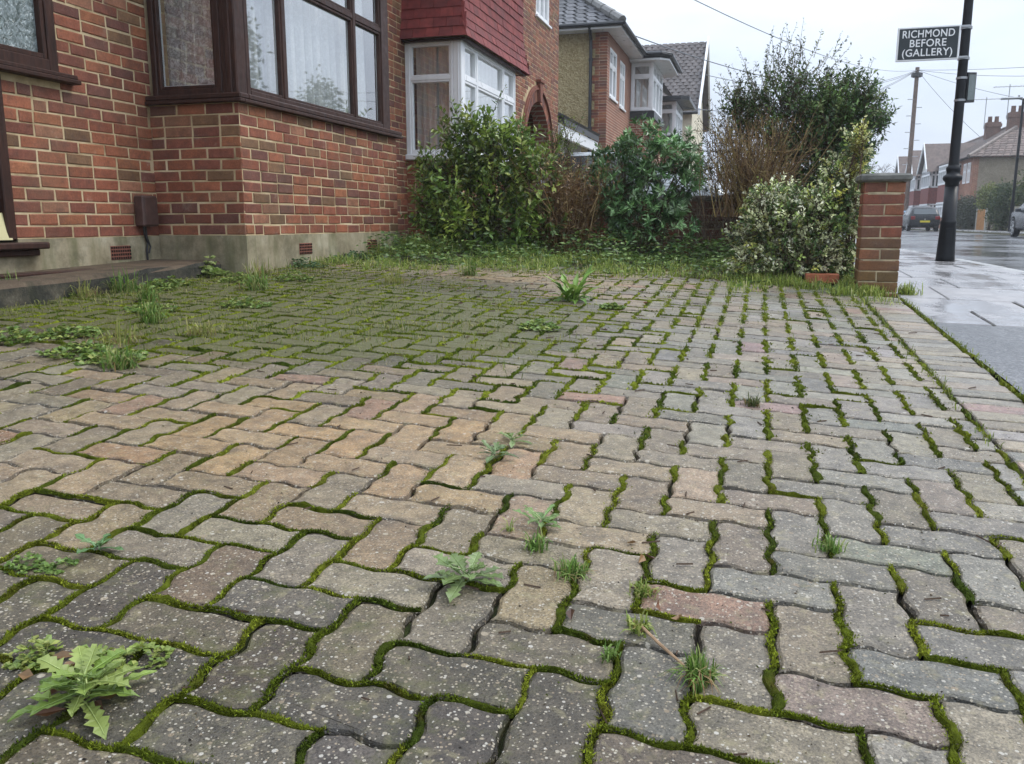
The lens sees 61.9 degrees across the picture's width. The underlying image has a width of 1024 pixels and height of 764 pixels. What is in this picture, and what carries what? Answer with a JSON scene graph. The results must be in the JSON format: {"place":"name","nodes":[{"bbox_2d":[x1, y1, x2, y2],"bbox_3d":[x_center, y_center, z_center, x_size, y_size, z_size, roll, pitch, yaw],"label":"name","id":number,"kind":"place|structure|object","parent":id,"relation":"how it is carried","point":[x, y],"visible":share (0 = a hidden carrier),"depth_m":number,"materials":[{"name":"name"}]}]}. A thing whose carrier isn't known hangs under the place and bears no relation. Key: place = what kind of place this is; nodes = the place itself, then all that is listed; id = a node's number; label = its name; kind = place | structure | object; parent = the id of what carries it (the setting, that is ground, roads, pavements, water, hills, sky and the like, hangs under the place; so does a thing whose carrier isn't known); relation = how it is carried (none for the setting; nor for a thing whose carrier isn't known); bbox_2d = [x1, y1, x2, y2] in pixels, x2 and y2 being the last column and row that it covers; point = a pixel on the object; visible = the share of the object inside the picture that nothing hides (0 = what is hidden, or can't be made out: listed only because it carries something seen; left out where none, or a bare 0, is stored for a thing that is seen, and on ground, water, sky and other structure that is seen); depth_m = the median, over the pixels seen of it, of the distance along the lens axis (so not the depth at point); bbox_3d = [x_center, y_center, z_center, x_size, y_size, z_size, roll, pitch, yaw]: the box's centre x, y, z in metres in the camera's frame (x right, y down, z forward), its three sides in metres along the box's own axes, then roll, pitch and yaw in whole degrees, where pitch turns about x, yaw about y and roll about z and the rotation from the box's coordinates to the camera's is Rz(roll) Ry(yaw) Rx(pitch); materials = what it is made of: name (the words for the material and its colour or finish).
{"place":"outdoors","nodes":[
{"label":"outdoors","id":0,"kind":"place"},
{"bbox_2d":[0,260,1023,763],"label":"driveway","id":1,"kind":"structure","parent":0,"point":[880,612],"depth_m":1.76,"materials":[{"name":"brick"}]},
{"bbox_2d":[0,551,48,573],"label":"creeping weed","id":2,"kind":"object","parent":1,"relation":"on","point":[13,566],"visible":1,"depth_m":1.53,"materials":[{"name":"green plant"}]},
{"bbox_2d":[0,326,50,344],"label":"creeping weed","id":3,"kind":"object","parent":1,"relation":"on","point":[16,333],"visible":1,"depth_m":3.48,"materials":[{"name":"green plant"}]},
{"bbox_2d":[1,635,63,671],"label":"chickweed","id":4,"kind":"object","parent":1,"relation":"on","point":[40,645],"visible":0.93,"depth_m":1.24,"materials":[{"name":"green plant"}]},
{"bbox_2d":[33,556,79,574],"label":"creeping weed","id":5,"kind":"object","parent":1,"relation":"on","point":[45,566],"visible":1,"depth_m":1.52,"materials":[{"name":"green plant"}]},
{"bbox_2d":[37,323,104,338],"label":"creeping weed","id":6,"kind":"object","parent":1,"relation":"on","point":[83,330],"visible":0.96,"depth_m":3.63,"materials":[{"name":"green plant"}]},
{"bbox_2d":[34,338,113,359],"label":"creeping weed","id":7,"kind":"object","parent":1,"relation":"on","point":[63,349],"visible":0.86,"depth_m":3.26,"materials":[{"name":"green plant"}]},
{"bbox_2d":[7,646,156,739],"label":"dandelion","id":8,"kind":"object","parent":1,"relation":"on","point":[84,672],"visible":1,"depth_m":1.13,"materials":[{"name":"green plant"}]},
{"bbox_2d":[63,277,112,297],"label":"grass tuft","id":9,"kind":"object","parent":1,"relation":"on","point":[87,293],"visible":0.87,"depth_m":4.73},
{"bbox_2d":[68,644,126,676],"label":"chickweed","id":10,"kind":"object","parent":1,"relation":"on","point":[103,650],"visible":0.26,"depth_m":1.24,"materials":[{"name":"green plant"}]},
{"bbox_2d":[75,533,123,553],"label":"dandelion","id":11,"kind":"object","parent":1,"relation":"on","point":[88,540],"visible":1,"depth_m":1.59,"materials":[{"name":"green plant"}]},
{"bbox_2d":[0,259,220,308],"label":"concrete step","id":12,"kind":"object","parent":1,"relation":"on","point":[31,289],"visible":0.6,"depth_m":4.93,"materials":[{"name":"concrete"}]},
{"bbox_2d":[0,269,91,278],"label":"wooden batten","id":13,"kind":"object","parent":12,"relation":"on","point":[29,274],"visible":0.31,"depth_m":4.85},
{"bbox_2d":[73,348,149,365],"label":"creeping weed","id":14,"kind":"object","parent":1,"relation":"on","point":[92,355],"visible":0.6,"depth_m":3.17,"materials":[{"name":"green plant"}]},
{"bbox_2d":[85,315,150,346],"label":"grass tuft","id":15,"kind":"object","parent":1,"relation":"on","point":[119,339],"visible":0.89,"depth_m":3.49,"materials":[{"name":"plant"}]},
{"bbox_2d":[100,266,140,292],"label":"grass tuft","id":16,"kind":"object","parent":1,"relation":"on","point":[132,286],"visible":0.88,"depth_m":4.97,"materials":[{"name":"plant"}]},
{"bbox_2d":[94,334,149,371],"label":"grass tuft","id":17,"kind":"object","parent":1,"relation":"on","point":[127,362],"visible":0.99,"depth_m":3.07,"materials":[{"name":"plant"}]},
{"bbox_2d":[113,641,175,674],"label":"chickweed","id":18,"kind":"object","parent":1,"relation":"on","point":[168,650],"visible":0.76,"depth_m":1.25,"materials":[{"name":"green plant"}]},
{"bbox_2d":[125,275,164,301],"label":"grass tuft","id":19,"kind":"object","parent":1,"relation":"on","point":[145,293],"visible":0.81,"depth_m":4.65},
{"bbox_2d":[123,299,178,312],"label":"creeping weed","id":20,"kind":"object","parent":1,"relation":"on","point":[131,308],"visible":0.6,"depth_m":4.31,"materials":[{"name":"green plant"}]},
{"bbox_2d":[129,289,180,323],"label":"grass tuft","id":21,"kind":"object","parent":1,"relation":"on","point":[151,316],"visible":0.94,"depth_m":4.00,"materials":[{"name":"plant"}]},
{"bbox_2d":[137,278,178,290],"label":"creeping weed","id":22,"kind":"object","parent":1,"relation":"on","point":[157,283],"visible":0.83,"depth_m":5.13,"materials":[{"name":"green plant"}]},
{"bbox_2d":[184,317,223,336],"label":"grass tuft","id":23,"kind":"object","parent":1,"relation":"on","point":[195,331],"visible":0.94,"depth_m":3.72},
{"bbox_2d":[197,255,229,275],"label":"creeping weed","id":24,"kind":"object","parent":1,"relation":"on","point":[213,270],"visible":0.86,"depth_m":5.83,"materials":[{"name":"green plant"}]},
{"bbox_2d":[218,271,261,283],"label":"creeping weed","id":25,"kind":"object","parent":1,"relation":"on","point":[229,278],"visible":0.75,"depth_m":5.55,"materials":[{"name":"green plant"}]},
{"bbox_2d":[217,295,271,307],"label":"creeping weed","id":26,"kind":"object","parent":1,"relation":"on","point":[245,302],"visible":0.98,"depth_m":4.53,"materials":[{"name":"green plant"}]},
{"bbox_2d":[225,266,273,290],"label":"grass tuft","id":27,"kind":"object","parent":1,"relation":"on","point":[251,284],"visible":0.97,"depth_m":5.22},
{"bbox_2d":[241,257,277,275],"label":"grass tuft","id":28,"kind":"object","parent":1,"relation":"on","point":[262,268],"visible":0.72,"depth_m":5.94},
{"bbox_2d":[273,270,314,280],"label":"creeping weed","id":29,"kind":"object","parent":1,"relation":"on","point":[282,276],"visible":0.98,"depth_m":5.71,"materials":[{"name":"green plant"}]},
{"bbox_2d":[289,257,327,267],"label":"creeping weed","id":30,"kind":"object","parent":1,"relation":"on","point":[301,261],"visible":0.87,"depth_m":6.56,"materials":[{"name":"green plant"}]},
{"bbox_2d":[380,267,409,284],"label":"grass tuft","id":31,"kind":"object","parent":1,"relation":"on","point":[391,279],"visible":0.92,"depth_m":5.73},
{"bbox_2d":[18,254,778,715],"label":"fallen leaves","id":32,"kind":"object","parent":1,"relation":"on","point":[98,702],"visible":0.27,"depth_m":1.24,"materials":[{"name":"brown plant"}]},
{"bbox_2d":[423,551,504,602],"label":"dandelion","id":33,"kind":"object","parent":1,"relation":"on","point":[454,561],"visible":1,"depth_m":1.51,"materials":[{"name":"green plant"}]},
{"bbox_2d":[477,439,517,462],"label":"dandelion","id":34,"kind":"object","parent":1,"relation":"on","point":[497,446],"visible":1,"depth_m":2.20,"materials":[{"name":"green plant"}]},
{"bbox_2d":[0,257,1020,448],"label":"sprouting grass","id":35,"kind":"structure","parent":1,"relation":"on","point":[436,326],"depth_m":4.51,"materials":[{"name":"plant"}]},
{"bbox_2d":[0,260,1023,763],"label":"moss","id":36,"kind":"object","parent":1,"relation":"on","point":[426,702],"visible":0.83,"depth_m":1.85,"materials":[{"name":"plant"}]},
{"bbox_2d":[32,266,1023,763],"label":"debris","id":37,"kind":"object","parent":1,"relation":"on","point":[594,490],"visible":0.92,"depth_m":1.90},
{"bbox_2d":[515,525,552,555],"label":"grass tuft","id":38,"kind":"object","parent":1,"relation":"on","point":[533,545],"visible":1,"depth_m":1.66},
{"bbox_2d":[512,504,562,528],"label":"dandelion","id":39,"kind":"object","parent":1,"relation":"on","point":[535,515],"visible":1,"depth_m":1.77,"materials":[{"name":"green plant"}]},
{"bbox_2d":[516,318,561,330],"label":"creeping weed","id":40,"kind":"object","parent":1,"relation":"on","point":[551,325],"visible":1,"depth_m":4.13,"materials":[{"name":"green plant"}]},
{"bbox_2d":[543,264,600,304],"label":"dock plant","id":41,"kind":"object","parent":1,"relation":"on","point":[573,296],"visible":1,"depth_m":5.10,"materials":[{"name":"green plant"}]},
{"bbox_2d":[549,552,600,582],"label":"grass tuft","id":42,"kind":"object","parent":1,"relation":"on","point":[574,569],"visible":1,"depth_m":1.55,"materials":[{"name":"plant"}]},
{"bbox_2d":[312,222,856,297],"bbox_3d":[0.832,-1.214,7.737,4.209,0.521,3.612,3,11,16],"label":"ground cover","id":43,"kind":"object","parent":1,"relation":"on","point":[608,244],"visible":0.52,"depth_m":7.68,"materials":[{"name":"green plant"}]},
{"bbox_2d":[660,157,782,250],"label":"dead shrub","id":44,"kind":"object","parent":43,"relation":"on","point":[704,223],"visible":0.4,"depth_m":8.82,"materials":[{"name":"brown plant"}]},
{"bbox_2d":[599,639,622,663],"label":"grass tuft","id":45,"kind":"object","parent":1,"relation":"on","point":[608,654],"visible":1,"depth_m":1.29,"materials":[{"name":"green plant"}]},
{"bbox_2d":[621,608,657,637],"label":"grass tuft","id":46,"kind":"object","parent":1,"relation":"on","point":[636,625],"visible":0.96,"depth_m":1.37,"materials":[{"name":"plant"}]},
{"bbox_2d":[626,577,663,599],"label":"grass tuft","id":47,"kind":"object","parent":1,"relation":"on","point":[644,591],"visible":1,"depth_m":1.49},
{"bbox_2d":[658,643,736,696],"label":"grass tuft","id":48,"kind":"object","parent":1,"relation":"on","point":[699,675],"visible":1,"depth_m":1.22,"materials":[{"name":"plant"}]},
{"bbox_2d":[804,273,838,283],"bbox_3d":[2.285,-0.765,6.297,0.235,0.070,0.110,3,11,16],"label":"loose brick","id":49,"kind":"object","parent":1,"relation":"on","point":[830,277],"visible":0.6,"depth_m":6.25,"materials":[{"name":"brick"}]},
{"bbox_2d":[812,528,849,554],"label":"grass tuft","id":50,"kind":"object","parent":1,"relation":"on","point":[828,544],"visible":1,"depth_m":1.69,"materials":[{"name":"plant"}]},
{"bbox_2d":[270,228,1023,402],"bbox_3d":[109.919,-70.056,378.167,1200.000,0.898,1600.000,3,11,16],"label":"ground","id":51,"kind":"structure","parent":0,"point":[600,263],"depth_m":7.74,"materials":[{"name":"plant"}]},
{"bbox_2d":[0,0,402,273],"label":"brick house","id":52,"kind":"structure","parent":51,"relation":"on","point":[231,135],"depth_m":6.01,"materials":[{"name":"brick"}]},
{"bbox_2d":[0,76,17,239],"bbox_3d":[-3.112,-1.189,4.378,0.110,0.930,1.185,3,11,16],"label":"door","id":53,"kind":"structure","parent":52,"relation":"in","point":[6,193],"depth_m":4.91,"materials":[{"name":"brown wood"}]},
{"bbox_2d":[0,0,58,71],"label":"window","id":54,"kind":"structure","parent":52,"relation":"in","point":[27,27],"depth_m":5.06,"materials":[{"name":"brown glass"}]},
{"bbox_2d":[146,0,222,95],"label":"window","id":55,"kind":"structure","parent":52,"relation":"in","point":[153,6],"depth_m":5.94,"materials":[{"name":"brown wood"}]},
{"bbox_2d":[242,0,384,127],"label":"window","id":56,"kind":"structure","parent":52,"relation":"in","point":[347,13],"depth_m":7.34,"materials":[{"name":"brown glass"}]},
{"bbox_2d":[387,0,558,240],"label":"adjoining house","id":57,"kind":"structure","parent":51,"relation":"on","point":[477,52],"depth_m":10.47,"materials":[{"name":"brick"}]},
{"bbox_2d":[407,41,453,153],"bbox_3d":[-0.971,-3.409,10.263,0.585,1.299,0.070,3,11,16],"label":"window","id":58,"kind":"structure","parent":57,"relation":"in","point":[412,79],"depth_m":10.22,"materials":[{"name":"white plastic"}]},
{"bbox_2d":[464,42,514,161],"bbox_3d":[-0.293,-3.602,11.297,0.070,1.299,2.255,3,11,16],"label":"window","id":59,"kind":"structure","parent":57,"relation":"in","point":[487,78],"depth_m":11.23,"materials":[{"name":"white glass"}]},
{"bbox_2d":[536,0,548,23],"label":"window","id":60,"kind":"structure","parent":57,"relation":"in","point":[542,6],"depth_m":16.42,"materials":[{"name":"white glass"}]},
{"bbox_2d":[400,84,571,252],"bbox_3d":[-0.264,-2.043,8.503,1.865,1.780,1.325,3,11,16],"label":"evergreen shrub","id":61,"kind":"object","parent":51,"relation":"on","point":[449,214],"visible":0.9,"depth_m":8.32,"materials":[{"name":"green plant"}]},
{"bbox_2d":[525,109,592,234],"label":"wispy shrub","id":62,"kind":"object","parent":51,"relation":"on","point":[555,144],"visible":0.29,"depth_m":8.76,"materials":[{"name":"brown plant"}]},
{"bbox_2d":[483,141,636,254],"bbox_3d":[0.472,-1.805,8.452,1.534,1.150,1.344,3,11,16],"label":"dead shrub","id":63,"kind":"object","parent":51,"relation":"on","point":[576,199],"visible":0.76,"depth_m":8.27,"materials":[{"name":"brown plant"}]},
{"bbox_2d":[558,112,599,152],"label":"garage","id":64,"kind":"structure","parent":51,"relation":"on","point":[589,143],"depth_m":21.00,"materials":[{"name":"stone"}]},
{"bbox_2d":[558,0,681,165],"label":"detached house","id":65,"kind":"structure","parent":51,"relation":"on","point":[612,73],"depth_m":23.55,"materials":[{"name":"brick"}]},
{"bbox_2d":[609,47,616,99],"bbox_3d":[2.831,-8.681,24.133,0.070,1.300,1.200,3,11,16],"label":"window","id":66,"kind":"structure","parent":65,"relation":"in","point":[613,56],"depth_m":24.16,"materials":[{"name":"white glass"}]},
{"bbox_2d":[619,60,624,107],"bbox_3d":[3.293,-8.938,25.728,0.070,1.320,1.000,3,11,16],"label":"window","id":67,"kind":"structure","parent":65,"relation":"in","point":[622,67],"depth_m":25.76,"materials":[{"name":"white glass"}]},
{"bbox_2d":[630,62,652,110],"bbox_3d":[4.136,-9.413,27.235,0.670,1.460,0.080,3,11,16],"label":"window","id":68,"kind":"structure","parent":65,"relation":"in","point":[634,76],"depth_m":27.19,"materials":[{"name":"white plastic"}]},
{"bbox_2d":[650,62,662,117],"bbox_3d":[4.818,-9.628,28.383,0.080,1.460,2.696,3,11,16],"label":"window","id":69,"kind":"structure","parent":65,"relation":"in","point":[657,78],"depth_m":28.38,"materials":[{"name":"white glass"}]},
{"bbox_2d":[524,152,724,196],"bbox_3d":[1.756,-2.859,13.345,3.622,1.400,2.020,3,11,16],"label":"parked car","id":70,"kind":"object","parent":51,"relation":"on","point":[578,155],"visible":0.02,"depth_m":12.70,"materials":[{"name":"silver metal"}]},
{"bbox_2d":[465,195,793,257],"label":"garden wall","id":71,"kind":"structure","parent":51,"relation":"on","point":[679,231],"depth_m":9.36,"materials":[{"name":"brick"}]},
{"bbox_2d":[582,113,708,259],"bbox_3d":[1.266,-1.897,8.369,1.298,1.454,1.128,3,11,16],"label":"glossy shrub","id":72,"kind":"object","parent":51,"relation":"on","point":[629,212],"visible":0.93,"depth_m":8.17,"materials":[{"name":"green plant"}]},
{"bbox_2d":[642,36,710,177],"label":"gabled house","id":73,"kind":"structure","parent":51,"relation":"on","point":[692,80],"depth_m":41.71,"materials":[{"name":"tile"}]},
{"bbox_2d":[660,95,695,169],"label":"bay fronted house","id":74,"kind":"structure","parent":51,"relation":"on","point":[673,109],"depth_m":32.92,"materials":[{"name":"white brick"}]},
{"bbox_2d":[662,101,674,135],"bbox_3d":[5.844,-10.131,32.847,0.850,1.250,0.080,3,11,16],"label":"window","id":75,"kind":"structure","parent":74,"relation":"in","point":[672,103],"depth_m":32.71,"materials":[{"name":"white plastic"}]},
{"bbox_2d":[674,101,682,138],"bbox_3d":[6.626,-10.350,34.017,0.080,1.250,2.796,3,11,16],"label":"window","id":76,"kind":"structure","parent":74,"relation":"in","point":[678,111],"depth_m":33.78,"materials":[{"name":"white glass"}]},
{"bbox_2d":[686,99,838,216],"bbox_3d":[2.284,-2.046,7.871,1.388,1.035,1.242,3,11,16],"label":"dead shrub","id":77,"kind":"object","parent":51,"relation":"on","point":[747,171],"visible":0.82,"depth_m":7.74,"materials":[{"name":"brown plant"}]},
{"bbox_2d":[667,18,878,247],"bbox_3d":[2.598,-2.413,8.611,2.085,2.387,1.182,3,11,16],"label":"twiggy shrub","id":78,"kind":"object","parent":51,"relation":"on","point":[738,89],"visible":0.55,"depth_m":8.53,"materials":[{"name":"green plant"}]},
{"bbox_2d":[721,119,875,281],"bbox_3d":[2.178,-1.351,6.523,1.013,1.252,0.976,-8,13,-37],"label":"variegated shrub","id":79,"kind":"object","parent":51,"relation":"on","point":[822,249],"visible":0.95,"depth_m":6.41,"materials":[{"name":"green plant"}]},
{"bbox_2d":[716,61,900,241],"bbox_3d":[2.940,-2.211,8.592,1.784,2.041,1.250,3,11,16],"label":"tall shrub","id":80,"kind":"object","parent":51,"relation":"on","point":[833,102],"visible":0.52,"depth_m":8.28,"materials":[{"name":"green plant"}]},
{"bbox_2d":[836,115,873,277],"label":"golden shoots","id":81,"kind":"object","parent":51,"relation":"on","point":[858,141],"visible":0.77,"depth_m":6.33,"materials":[{"name":"green plant"}]},
{"bbox_2d":[854,173,912,297],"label":"brick pier","id":82,"kind":"structure","parent":51,"relation":"on","point":[880,221],"depth_m":5.85,"materials":[{"name":"brick"}]},
{"bbox_2d":[902,67,922,209],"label":"telegraph pole","id":83,"kind":"object","parent":51,"relation":"on","point":[916,75],"visible":0.93,"depth_m":67.06,"materials":[{"name":"brown wood"}]},
{"bbox_2d":[894,142,971,204],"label":"terraced house","id":84,"kind":"structure","parent":51,"relation":"on","point":[899,166],"depth_m":79.79,"materials":[{"name":"paint"}]},
{"bbox_2d":[905,135,983,207],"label":"terraced house","id":85,"kind":"structure","parent":51,"relation":"on","point":[915,191],"depth_m":72.62,"materials":[{"name":"paint"}]},
{"bbox_2d":[916,97,1005,206],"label":"terraced house","id":86,"kind":"structure","parent":51,"relation":"on","point":[933,157],"depth_m":66.31,"materials":[{"name":"tile"}]},
{"bbox_2d":[921,171,937,188],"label":"window","id":87,"kind":"structure","parent":86,"relation":"in","point":[926,179],"depth_m":66.87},
{"bbox_2d":[900,248,1023,272],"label":"kerb","id":88,"kind":"structure","parent":51,"relation":"on","point":[985,264],"depth_m":9.72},
{"bbox_2d":[956,192,981,229],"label":"clipped hedge","id":89,"kind":"object","parent":51,"relation":"on","point":[966,215],"visible":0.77,"depth_m":52.74,"materials":[{"name":"green plant"}]},
{"bbox_2d":[936,84,1023,228],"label":"terraced house","id":90,"kind":"structure","parent":51,"relation":"on","point":[993,159],"depth_m":56.37,"materials":[{"name":"tile"}]},
{"bbox_2d":[975,208,987,229],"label":"timber fence","id":91,"kind":"object","parent":51,"relation":"on","point":[980,223],"visible":0.76,"depth_m":49.70,"materials":[{"name":"wood"}]},
{"bbox_2d":[973,177,1002,229],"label":"yellow bush","id":92,"kind":"object","parent":51,"relation":"on","point":[984,192],"visible":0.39,"depth_m":49.79,"materials":[{"name":"green plant"}]},
{"bbox_2d":[979,178,1022,230],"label":"round bush","id":93,"kind":"object","parent":51,"relation":"on","point":[1001,199],"visible":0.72,"depth_m":46.11,"materials":[{"name":"green plant"}]},
{"bbox_2d":[1008,169,1023,219],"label":"garden tree","id":94,"kind":"object","parent":51,"relation":"on","point":[1020,191],"visible":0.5,"depth_m":43.43,"materials":[{"name":"green plant"}]},
{"bbox_2d":[599,0,1023,193],"label":"sky","id":95,"kind":"structure","parent":0,"point":[871,26],"materials":[{"name":"white"}]},
{"bbox_2d":[838,230,1023,270],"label":"road","id":96,"kind":"structure","parent":0,"point":[1007,251],"depth_m":19.49,"materials":[{"name":"asphalt"}]},
{"bbox_2d":[901,206,939,230],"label":"parked car","id":97,"kind":"object","parent":96,"relation":"on","point":[927,218],"visible":0.82,"depth_m":50.48,"materials":[{"name":"paint"}]},
{"bbox_2d":[1009,203,1023,236],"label":"parked car","id":98,"kind":"object","parent":96,"relation":"on","point":[1016,224],"visible":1,"depth_m":31.52,"materials":[{"name":"grey paint"}]},
{"bbox_2d":[850,239,1023,394],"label":"pavement","id":99,"kind":"structure","parent":0,"point":[960,292],"depth_m":6.15,"materials":[{"name":"concrete paving slabs"}]},
{"bbox_2d":[935,0,973,261],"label":"lamp post","id":100,"kind":"object","parent":99,"relation":"on","point":[952,179],"visible":0.98,"depth_m":9.75,"materials":[{"name":"metal"}]},
{"bbox_2d":[895,24,972,61],"bbox_3d":[4.749,-3.804,9.618,0.782,0.365,0.190,3,11,16],"label":"name sign","id":101,"kind":"object","parent":100,"relation":"attached to","point":[931,43],"visible":1,"depth_m":9.55,"materials":[{"name":"metal"}]},
{"bbox_2d":[954,72,976,102],"bbox_3d":[5.176,-3.349,9.701,0.354,0.360,0.117,-6,12,-29],"label":"notice plate","id":102,"kind":"object","parent":100,"relation":"attached to","point":[970,77],"visible":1,"depth_m":9.66,"materials":[{"name":"grey metal"}]},
{"bbox_2d":[934,323,1023,393],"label":"crossover","id":103,"kind":"object","parent":99,"relation":"on","point":[1000,349],"visible":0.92,"depth_m":3.99,"materials":[{"name":"concrete"}]},
{"bbox_2d":[922,228,1023,232],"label":"pavement","id":104,"kind":"structure","parent":0,"point":[980,230],"depth_m":46.64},
{"bbox_2d":[1000,95,1023,231],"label":"street lamp","id":105,"kind":"object","parent":104,"relation":"on","point":[1012,204],"visible":0.93,"depth_m":39.98,"materials":[{"name":"metal"}]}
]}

